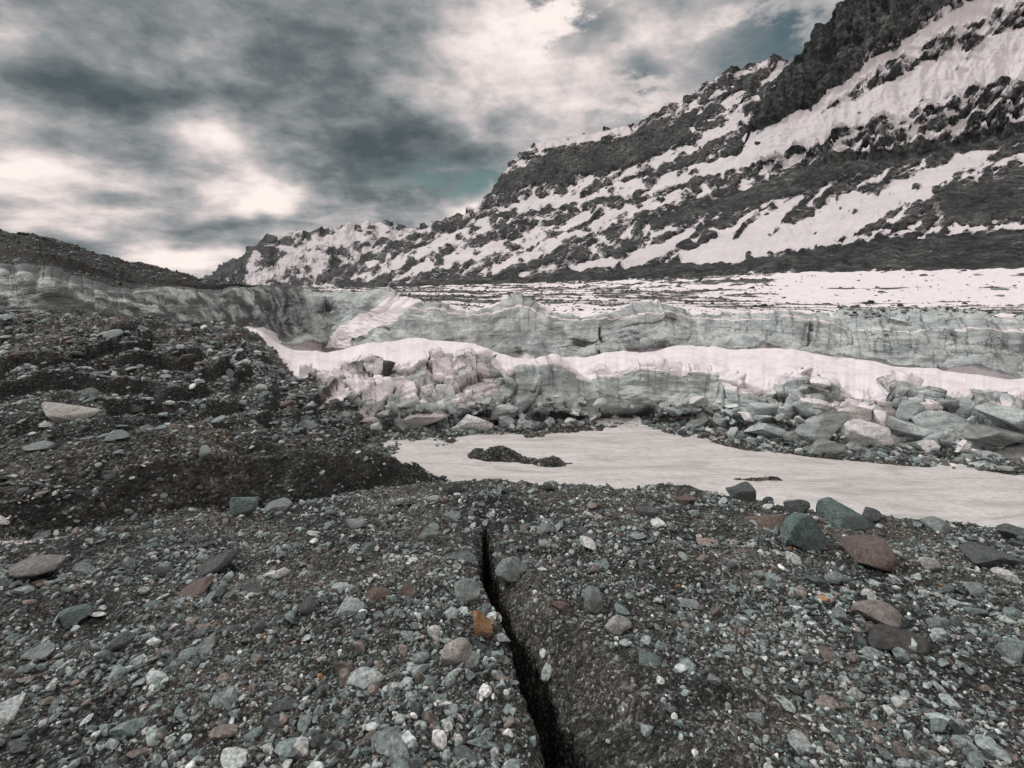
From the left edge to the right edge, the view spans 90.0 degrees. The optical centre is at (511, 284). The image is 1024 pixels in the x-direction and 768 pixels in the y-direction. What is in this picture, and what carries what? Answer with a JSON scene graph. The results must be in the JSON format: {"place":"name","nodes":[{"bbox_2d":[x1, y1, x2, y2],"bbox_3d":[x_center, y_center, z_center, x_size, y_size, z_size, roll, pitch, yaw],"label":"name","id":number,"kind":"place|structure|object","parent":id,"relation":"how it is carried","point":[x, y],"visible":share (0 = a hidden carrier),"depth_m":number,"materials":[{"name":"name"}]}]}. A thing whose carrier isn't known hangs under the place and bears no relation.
{"place":"outdoors","nodes":[
{"label":"outdoors","id":0,"kind":"place"},
{"bbox_2d":[203,220,415,284],"bbox_3d":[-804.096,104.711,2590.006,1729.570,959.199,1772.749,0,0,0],"label":"mountain","id":1,"kind":"structure","parent":0,"point":[286,258],"depth_m":2379.61,"materials":[{"name":"white snow"}]},
{"bbox_2d":[0,0,843,278],"label":"sky","id":2,"kind":"structure","parent":0,"point":[178,135],"materials":[{"name":"grey"}]},
{"bbox_2d":[0,478,1023,767],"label":"ground","id":3,"kind":"structure","parent":0,"point":[590,712],"depth_m":2.69,"materials":[{"name":"grey gravel"}]},
{"bbox_2d":[6,554,66,578],"bbox_3d":[-3.196,1.914,3.445,0.324,0.119,0.252,0,0,0],"label":"boulder","id":4,"kind":"object","parent":3,"relation":"on","point":[32,567],"visible":1,"depth_m":3.39,"materials":[{"name":"stone"}]},
{"bbox_2d":[20,642,55,659],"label":"boulder","id":5,"kind":"object","parent":3,"relation":"on","point":[43,651],"visible":0.98,"depth_m":2.54,"materials":[{"name":"stone"}]},
{"bbox_2d":[58,604,92,629],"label":"boulder","id":6,"kind":"object","parent":3,"relation":"on","point":[69,617],"visible":0.99,"depth_m":2.87,"materials":[{"name":"stone"}]},
{"bbox_2d":[105,631,134,650],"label":"boulder","id":7,"kind":"object","parent":3,"relation":"on","point":[122,640],"visible":0.99,"depth_m":2.50,"materials":[{"name":"stone"}]},
{"bbox_2d":[148,561,172,576],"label":"boulder","id":8,"kind":"object","parent":3,"relation":"on","point":[163,569],"visible":0.89,"depth_m":3.44,"materials":[{"name":"stone"}]},
{"bbox_2d":[166,660,178,672],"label":"boulder","id":9,"kind":"object","parent":3,"relation":"on","point":[172,665],"visible":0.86,"depth_m":2.27,"materials":[{"name":"stone"}]},
{"bbox_2d":[178,575,213,597],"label":"boulder","id":10,"kind":"object","parent":3,"relation":"on","point":[197,587],"visible":0.91,"depth_m":3.10,"materials":[{"name":"stone"}]},
{"bbox_2d":[194,632,216,655],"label":"boulder","id":11,"kind":"object","parent":3,"relation":"on","point":[208,643],"visible":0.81,"depth_m":2.43,"materials":[{"name":"stone"}]},
{"bbox_2d":[195,549,239,576],"bbox_3d":[-2.097,1.965,3.571,0.347,0.221,0.209,0,0,8],"label":"boulder","id":12,"kind":"object","parent":3,"relation":"on","point":[217,562],"visible":0.76,"depth_m":3.53,"materials":[{"name":"stone"}]},
{"bbox_2d":[230,497,258,515],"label":"boulder","id":13,"kind":"object","parent":3,"relation":"on","point":[246,506],"visible":0.88,"depth_m":4.87,"materials":[{"name":"stone"}]},
{"bbox_2d":[264,497,292,512],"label":"boulder","id":14,"kind":"object","parent":3,"relation":"on","point":[283,504],"visible":0.67,"depth_m":5.18,"materials":[{"name":"stone"}]},
{"bbox_2d":[270,696,294,714],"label":"boulder","id":15,"kind":"object","parent":3,"relation":"on","point":[285,704],"visible":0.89,"depth_m":2.07,"materials":[{"name":"stone"}]},
{"bbox_2d":[297,594,315,614],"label":"boulder","id":16,"kind":"object","parent":3,"relation":"on","point":[307,606],"visible":0.96,"depth_m":2.80,"materials":[{"name":"stone"}]},
{"bbox_2d":[332,661,354,675],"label":"boulder","id":17,"kind":"object","parent":3,"relation":"on","point":[338,667],"visible":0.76,"depth_m":2.39,"materials":[{"name":"stone"}]},
{"bbox_2d":[345,518,365,528],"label":"boulder","id":18,"kind":"object","parent":3,"relation":"on","point":[356,523],"visible":0.99,"depth_m":4.67,"materials":[{"name":"stone"}]},
{"bbox_2d":[365,587,390,601],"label":"boulder","id":19,"kind":"object","parent":3,"relation":"on","point":[376,593],"visible":0.99,"depth_m":2.93,"materials":[{"name":"stone"}]},
{"bbox_2d":[383,726,400,732],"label":"boulder","id":20,"kind":"object","parent":3,"relation":"on","point":[395,729],"visible":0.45,"depth_m":1.86,"materials":[{"name":"stone"}]},
{"bbox_2d":[399,582,416,598],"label":"boulder","id":21,"kind":"object","parent":3,"relation":"on","point":[407,589],"visible":0.69,"depth_m":3.07,"materials":[{"name":"stone"}]},
{"bbox_2d":[418,526,440,540],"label":"boulder","id":22,"kind":"object","parent":3,"relation":"on","point":[428,533],"visible":0.87,"depth_m":4.49,"materials":[{"name":"stone"}]},
{"bbox_2d":[443,510,460,522],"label":"boulder","id":23,"kind":"object","parent":3,"relation":"on","point":[451,516],"visible":0.99,"depth_m":4.91,"materials":[{"name":"stone"}]},
{"bbox_2d":[446,485,462,493],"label":"boulder","id":24,"kind":"object","parent":3,"relation":"on","point":[455,489],"visible":0.9,"depth_m":5.88,"materials":[{"name":"stone"}]},
{"bbox_2d":[440,637,471,666],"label":"boulder","id":25,"kind":"object","parent":3,"relation":"on","point":[457,651],"visible":0.9,"depth_m":2.36,"materials":[{"name":"stone"}]},
{"bbox_2d":[454,578,480,603],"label":"boulder","id":26,"kind":"object","parent":3,"relation":"on","point":[467,590],"visible":0.85,"depth_m":3.04,"materials":[{"name":"stone"}]},
{"bbox_2d":[472,702,481,712],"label":"boulder","id":27,"kind":"object","parent":3,"relation":"on","point":[477,706],"visible":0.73,"depth_m":2.06,"materials":[{"name":"stone"}]},
{"bbox_2d":[472,610,492,636],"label":"boulder","id":28,"kind":"object","parent":3,"relation":"on","point":[483,627],"visible":0.94,"depth_m":2.64,"materials":[{"name":"stone"}]},
{"bbox_2d":[495,556,526,582],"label":"boulder","id":29,"kind":"object","parent":3,"relation":"on","point":[508,569],"visible":0.94,"depth_m":3.48,"materials":[{"name":"stone"}]},
{"bbox_2d":[537,523,555,535],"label":"boulder","id":30,"kind":"object","parent":3,"relation":"on","point":[546,529],"visible":0.94,"depth_m":4.31,"materials":[{"name":"stone"}]},
{"bbox_2d":[543,482,555,490],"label":"boulder","id":31,"kind":"object","parent":3,"relation":"on","point":[548,486],"visible":0.95,"depth_m":5.97,"materials":[{"name":"stone"}]},
{"bbox_2d":[552,601,569,612],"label":"boulder","id":32,"kind":"object","parent":3,"relation":"on","point":[562,606],"visible":1,"depth_m":2.96,"materials":[{"name":"stone"}]},
{"bbox_2d":[583,585,602,613],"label":"boulder","id":33,"kind":"object","parent":3,"relation":"on","point":[593,604],"visible":0.94,"depth_m":3.01,"materials":[{"name":"stone"}]},
{"bbox_2d":[605,615,631,635],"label":"boulder","id":34,"kind":"object","parent":3,"relation":"on","point":[617,625],"visible":1,"depth_m":2.82,"materials":[{"name":"stone"}]},
{"bbox_2d":[635,506,657,516],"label":"boulder","id":35,"kind":"object","parent":3,"relation":"on","point":[643,511],"visible":1,"depth_m":4.82,"materials":[{"name":"stone"}]},
{"bbox_2d":[675,495,696,504],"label":"boulder","id":36,"kind":"object","parent":3,"relation":"on","point":[685,499],"visible":0.88,"depth_m":5.34,"materials":[{"name":"stone"}]},
{"bbox_2d":[678,598,702,609],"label":"boulder","id":37,"kind":"object","parent":3,"relation":"on","point":[687,603],"visible":0.97,"depth_m":3.09,"materials":[{"name":"stone"}]},
{"bbox_2d":[707,673,721,685],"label":"boulder","id":38,"kind":"object","parent":3,"relation":"on","point":[714,680],"visible":1,"depth_m":2.28,"materials":[{"name":"stone"}]},
{"bbox_2d":[725,481,755,501],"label":"boulder","id":39,"kind":"object","parent":3,"relation":"on","point":[745,491],"visible":0.93,"depth_m":5.56,"materials":[{"name":"stone"}]},
{"bbox_2d":[746,712,764,728],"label":"boulder","id":40,"kind":"object","parent":3,"relation":"on","point":[757,718],"visible":1,"depth_m":2.12,"materials":[{"name":"stone"}]},
{"bbox_2d":[752,570,765,579],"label":"boulder","id":41,"kind":"object","parent":3,"relation":"on","point":[759,574],"visible":0.83,"depth_m":3.44,"materials":[{"name":"stone"}]},
{"bbox_2d":[743,514,787,531],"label":"boulder","id":42,"kind":"object","parent":3,"relation":"on","point":[770,522],"visible":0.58,"depth_m":4.54,"materials":[{"name":"stone"}]},
{"bbox_2d":[783,499,810,513],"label":"boulder","id":43,"kind":"object","parent":3,"relation":"on","point":[797,506],"visible":0.77,"depth_m":5.20,"materials":[{"name":"stone"}]},
{"bbox_2d":[780,513,828,551],"bbox_3d":[2.382,2.009,4.196,0.355,0.302,0.244,0,0,0],"label":"boulder","id":44,"kind":"object","parent":3,"relation":"on","point":[804,531],"visible":0.97,"depth_m":4.11,"materials":[{"name":"stone"}]},
{"bbox_2d":[804,656,818,665],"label":"boulder","id":45,"kind":"object","parent":3,"relation":"on","point":[810,660],"visible":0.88,"depth_m":2.49,"materials":[{"name":"stone"}]},
{"bbox_2d":[824,571,844,584],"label":"boulder","id":46,"kind":"object","parent":3,"relation":"on","point":[834,577],"visible":1,"depth_m":3.37,"materials":[{"name":"stone"}]},
{"bbox_2d":[832,607,848,625],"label":"boulder","id":47,"kind":"object","parent":3,"relation":"on","point":[839,613],"visible":0.96,"depth_m":2.85,"materials":[{"name":"stone"}]},
{"bbox_2d":[816,497,873,530],"bbox_3d":[3.071,2.146,4.690,0.414,0.313,0.317,0,0,0],"label":"boulder","id":48,"kind":"object","parent":3,"relation":"on","point":[833,512],"visible":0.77,"depth_m":4.64,"materials":[{"name":"stone"}]},
{"bbox_2d":[846,687,864,701],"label":"boulder","id":49,"kind":"object","parent":3,"relation":"on","point":[856,693],"visible":0.99,"depth_m":2.25,"materials":[{"name":"stone"}]},
{"bbox_2d":[840,534,897,571],"bbox_3d":[2.664,2.005,3.804,0.280,0.199,0.437,0,0,0],"label":"boulder","id":50,"kind":"object","parent":3,"relation":"on","point":[875,552],"visible":0.95,"depth_m":3.73,"materials":[{"name":"stone"}]},
{"bbox_2d":[862,507,881,522],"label":"boulder","id":51,"kind":"object","parent":3,"relation":"on","point":[873,515],"visible":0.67,"depth_m":4.80,"materials":[{"name":"stone"}]},
{"bbox_2d":[851,600,902,627],"bbox_3d":[2.134,1.915,2.961,0.278,0.094,0.197,0,0,0],"label":"boulder","id":52,"kind":"object","parent":3,"relation":"on","point":[879,612],"visible":0.9,"depth_m":2.96,"materials":[{"name":"stone"}]},
{"bbox_2d":[868,623,930,654],"bbox_3d":[1.929,1.784,2.554,0.257,0.114,0.256,0,0,33],"label":"boulder","id":53,"kind":"object","parent":3,"relation":"on","point":[881,636],"visible":0.87,"depth_m":2.52,"materials":[{"name":"stone"}]},
{"bbox_2d":[918,557,941,570],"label":"boulder","id":54,"kind":"object","parent":3,"relation":"on","point":[930,564],"visible":0.97,"depth_m":3.55,"materials":[{"name":"stone"}]},
{"bbox_2d":[920,516,951,533],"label":"boulder","id":55,"kind":"object","parent":3,"relation":"on","point":[933,523],"visible":0.77,"depth_m":4.55,"materials":[{"name":"stone"}]},
{"bbox_2d":[925,617,950,628],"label":"boulder","id":56,"kind":"object","parent":3,"relation":"on","point":[942,622],"visible":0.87,"depth_m":2.83,"materials":[{"name":"stone"}]},
{"bbox_2d":[964,582,987,598],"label":"boulder","id":57,"kind":"object","parent":3,"relation":"on","point":[976,589],"visible":0.77,"depth_m":3.19,"materials":[{"name":"stone"}]},
{"bbox_2d":[959,541,1023,566],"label":"boulder","id":58,"kind":"object","parent":3,"relation":"on","point":[981,554],"visible":0.88,"depth_m":3.58,"materials":[{"name":"stone"}]},
{"bbox_2d":[994,642,1023,663],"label":"boulder","id":59,"kind":"object","parent":3,"relation":"on","point":[1011,652],"visible":0.91,"depth_m":2.46,"materials":[{"name":"stone"}]},
{"bbox_2d":[996,523,1023,538],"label":"boulder","id":60,"kind":"object","parent":3,"relation":"on","point":[1007,531],"visible":0.79,"depth_m":4.16,"materials":[{"name":"stone"}]},
{"bbox_2d":[0,263,1023,461],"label":"glacier","id":61,"kind":"object","parent":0,"point":[375,350],"visible":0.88,"depth_m":29.02,"materials":[{"name":"white ice"}]},
{"bbox_2d":[356,408,379,422],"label":"ice block","id":62,"kind":"structure","parent":61,"relation":"on","point":[370,417],"depth_m":20.29,"materials":[{"name":"grey ice"}]},
{"bbox_2d":[394,417,410,431],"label":"ice block","id":63,"kind":"structure","parent":61,"relation":"on","point":[399,425],"depth_m":20.24,"materials":[{"name":"grey ice"}]},
{"bbox_2d":[401,413,445,428],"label":"rock","id":64,"kind":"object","parent":61,"relation":"on","point":[415,421],"depth_m":20.40,"materials":[{"name":"grey stone"}]},
{"bbox_2d":[442,393,457,409],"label":"ice block","id":65,"kind":"structure","parent":61,"relation":"on","point":[449,398],"depth_m":21.70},
{"bbox_2d":[455,414,492,431],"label":"rock","id":66,"kind":"object","parent":61,"relation":"on","point":[467,421],"depth_m":20.62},
{"bbox_2d":[482,397,492,412],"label":"ice block","id":67,"kind":"structure","parent":61,"relation":"on","point":[489,400],"depth_m":21.59,"materials":[{"name":"grey ice"}]},
{"bbox_2d":[498,415,514,426],"bbox_3d":[-0.265,5.794,21.235,0.717,0.655,0.470,0,0,15],"label":"ice block","id":68,"kind":"object","parent":61,"relation":"on","point":[505,420],"depth_m":21.10,"materials":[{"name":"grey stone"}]},
{"bbox_2d":[281,268,1023,319],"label":"glacier debris","id":69,"kind":"object","parent":61,"relation":"on","point":[488,299],"visible":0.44,"depth_m":79.63,"materials":[{"name":"stone"}]},
{"bbox_2d":[688,416,707,426],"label":"boulder","id":70,"kind":"structure","parent":61,"relation":"on","point":[703,421],"depth_m":21.25,"materials":[{"name":"grey stone"}]},
{"bbox_2d":[713,413,727,426],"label":"boulder","id":71,"kind":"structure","parent":61,"relation":"on","point":[719,419],"depth_m":20.78,"materials":[{"name":"grey stone"}]},
{"bbox_2d":[746,402,778,415],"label":"boulder","id":72,"kind":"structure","parent":61,"relation":"on","point":[756,408],"depth_m":20.05,"materials":[{"name":"grey stone"}]},
{"bbox_2d":[744,422,785,437],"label":"boulder","id":73,"kind":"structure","parent":61,"relation":"on","point":[769,430],"depth_m":19.33,"materials":[{"name":"grey stone"}]},
{"bbox_2d":[783,429,803,441],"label":"boulder","id":74,"kind":"structure","parent":61,"relation":"on","point":[790,436],"depth_m":18.83,"materials":[{"name":"grey stone"}]},
{"bbox_2d":[791,401,813,416],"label":"boulder","id":75,"kind":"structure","parent":61,"relation":"on","point":[803,408],"depth_m":19.38,"materials":[{"name":"grey stone"}]},
{"bbox_2d":[794,411,848,442],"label":"boulder","id":76,"kind":"structure","parent":61,"relation":"on","point":[823,425],"depth_m":18.74,"materials":[{"name":"grey stone"}]},
{"bbox_2d":[808,438,845,454],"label":"boulder","id":77,"kind":"structure","parent":61,"relation":"on","point":[818,445],"depth_m":17.85,"materials":[{"name":"grey stone"}]},
{"bbox_2d":[826,407,872,422],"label":"boulder","id":78,"kind":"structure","parent":61,"relation":"on","point":[863,413],"depth_m":19.00,"materials":[{"name":"grey stone"}]},
{"bbox_2d":[837,419,893,447],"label":"boulder","id":79,"kind":"structure","parent":61,"relation":"on","point":[861,432],"depth_m":18.34,"materials":[{"name":"grey stone"}]},
{"bbox_2d":[863,399,896,416],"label":"rock","id":80,"kind":"object","parent":61,"relation":"on","point":[888,408],"depth_m":20.26,"materials":[{"name":"grey stone"}]},
{"bbox_2d":[885,415,933,439],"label":"boulder","id":81,"kind":"structure","parent":61,"relation":"on","point":[895,425],"depth_m":19.17,"materials":[{"name":"grey stone"}]},
{"bbox_2d":[895,394,925,421],"bbox_3d":[15.544,4.775,19.739,1.716,0.971,0.843,0,0,-36],"label":"ice block","id":82,"kind":"object","parent":61,"relation":"on","point":[907,410],"depth_m":19.50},
{"bbox_2d":[903,440,939,453],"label":"boulder","id":83,"kind":"structure","parent":61,"relation":"on","point":[927,445],"depth_m":18.30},
{"bbox_2d":[910,411,971,439],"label":"boulder","id":84,"kind":"structure","parent":61,"relation":"on","point":[935,422],"depth_m":18.87,"materials":[{"name":"grey stone"}]},
{"bbox_2d":[951,397,971,418],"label":"boulder","id":85,"kind":"structure","parent":61,"relation":"on","point":[964,409],"depth_m":19.27,"materials":[{"name":"grey stone"}]},
{"bbox_2d":[962,424,1023,446],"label":"boulder","id":86,"kind":"structure","parent":61,"relation":"on","point":[990,435],"depth_m":17.71,"materials":[{"name":"grey stone"}]},
{"bbox_2d":[974,403,1023,431],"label":"boulder","id":87,"kind":"structure","parent":61,"relation":"on","point":[1013,417],"depth_m":17.91,"materials":[{"name":"grey stone"}]},
{"bbox_2d":[994,444,1023,459],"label":"boulder","id":88,"kind":"structure","parent":61,"relation":"on","point":[1011,451],"depth_m":17.45,"materials":[{"name":"grey stone"}]},
{"bbox_2d":[0,230,1023,544],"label":"moraine hillside","id":89,"kind":"structure","parent":0,"point":[226,474],"depth_m":11.29,"materials":[{"name":"grey gravel"}]},
{"bbox_2d":[22,440,53,450],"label":"boulder","id":90,"kind":"object","parent":89,"relation":"on","point":[43,445],"visible":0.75,"depth_m":8.89,"materials":[{"name":"stone"}]},
{"bbox_2d":[38,421,55,428],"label":"boulder","id":91,"kind":"object","parent":89,"relation":"on","point":[45,425],"visible":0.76,"depth_m":10.37,"materials":[{"name":"stone"}]},
{"bbox_2d":[41,402,99,423],"bbox_3d":[-9.347,2.744,10.825,0.902,0.546,0.832,0,0,36],"label":"boulder","id":92,"kind":"object","parent":89,"relation":"on","point":[60,413],"visible":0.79,"depth_m":10.58,"materials":[{"name":"stone"}]},
{"bbox_2d":[81,388,99,393],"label":"boulder","id":93,"kind":"object","parent":89,"relation":"on","point":[91,390],"visible":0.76,"depth_m":11.84,"materials":[{"name":"stone"}]},
{"bbox_2d":[110,317,117,325],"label":"boulder","id":94,"kind":"object","parent":89,"relation":"on","point":[114,319],"visible":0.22,"depth_m":18.43,"materials":[{"name":"stone"}]},
{"bbox_2d":[130,405,144,412],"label":"boulder","id":95,"kind":"object","parent":89,"relation":"on","point":[136,409],"visible":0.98,"depth_m":11.91,"materials":[{"name":"stone"}]},
{"bbox_2d":[139,424,153,429],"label":"boulder","id":96,"kind":"object","parent":89,"relation":"on","point":[144,427],"visible":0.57,"depth_m":10.59,"materials":[{"name":"stone"}]},
{"bbox_2d":[199,445,215,460],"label":"boulder","id":97,"kind":"object","parent":89,"relation":"on","point":[205,451],"visible":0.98,"depth_m":9.36,"materials":[{"name":"stone"}]},
{"bbox_2d":[0,229,468,543],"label":"hillside rubble","id":98,"kind":"object","parent":89,"relation":"on","point":[302,392],"visible":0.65,"depth_m":15.08,"materials":[{"name":"stone"}]},
{"bbox_2d":[238,400,247,406],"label":"boulder","id":99,"kind":"object","parent":89,"relation":"on","point":[242,403],"visible":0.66,"depth_m":14.22,"materials":[{"name":"stone"}]},
{"bbox_2d":[280,400,295,407],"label":"boulder","id":100,"kind":"object","parent":89,"relation":"on","point":[290,403],"visible":0.92,"depth_m":15.98,"materials":[{"name":"stone"}]},
{"bbox_2d":[299,420,317,429],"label":"boulder","id":101,"kind":"object","parent":89,"relation":"on","point":[310,424],"visible":0.71,"depth_m":15.50,"materials":[{"name":"stone"}]},
{"bbox_2d":[370,395,1023,482],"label":"shore rubble","id":102,"kind":"object","parent":89,"relation":"on","point":[854,451],"visible":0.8,"depth_m":20.08,"materials":[{"name":"stone"}]},
{"bbox_2d":[517,419,534,428],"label":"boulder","id":103,"kind":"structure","parent":102,"relation":"on","point":[526,423],"depth_m":20.88,"materials":[{"name":"grey stone"}]},
{"bbox_2d":[545,417,554,427],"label":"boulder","id":104,"kind":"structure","parent":102,"relation":"on","point":[549,420],"depth_m":21.21,"materials":[{"name":"grey stone"}]},
{"bbox_2d":[238,53,1023,286],"bbox_3d":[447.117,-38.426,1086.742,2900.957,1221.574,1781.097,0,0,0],"label":"mountain","id":105,"kind":"structure","parent":0,"point":[671,189],"depth_m":583.18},
{"bbox_2d":[372,418,1023,527],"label":"river","id":106,"kind":"structure","parent":0,"point":[634,456],"depth_m":16.31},
{"bbox_2d":[734,0,1023,171],"bbox_3d":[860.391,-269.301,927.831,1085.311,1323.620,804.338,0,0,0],"label":"mountain","id":107,"kind":"structure","parent":0,"point":[869,80],"depth_m":685.50,"materials":[{"name":"white snow"}]}
]}

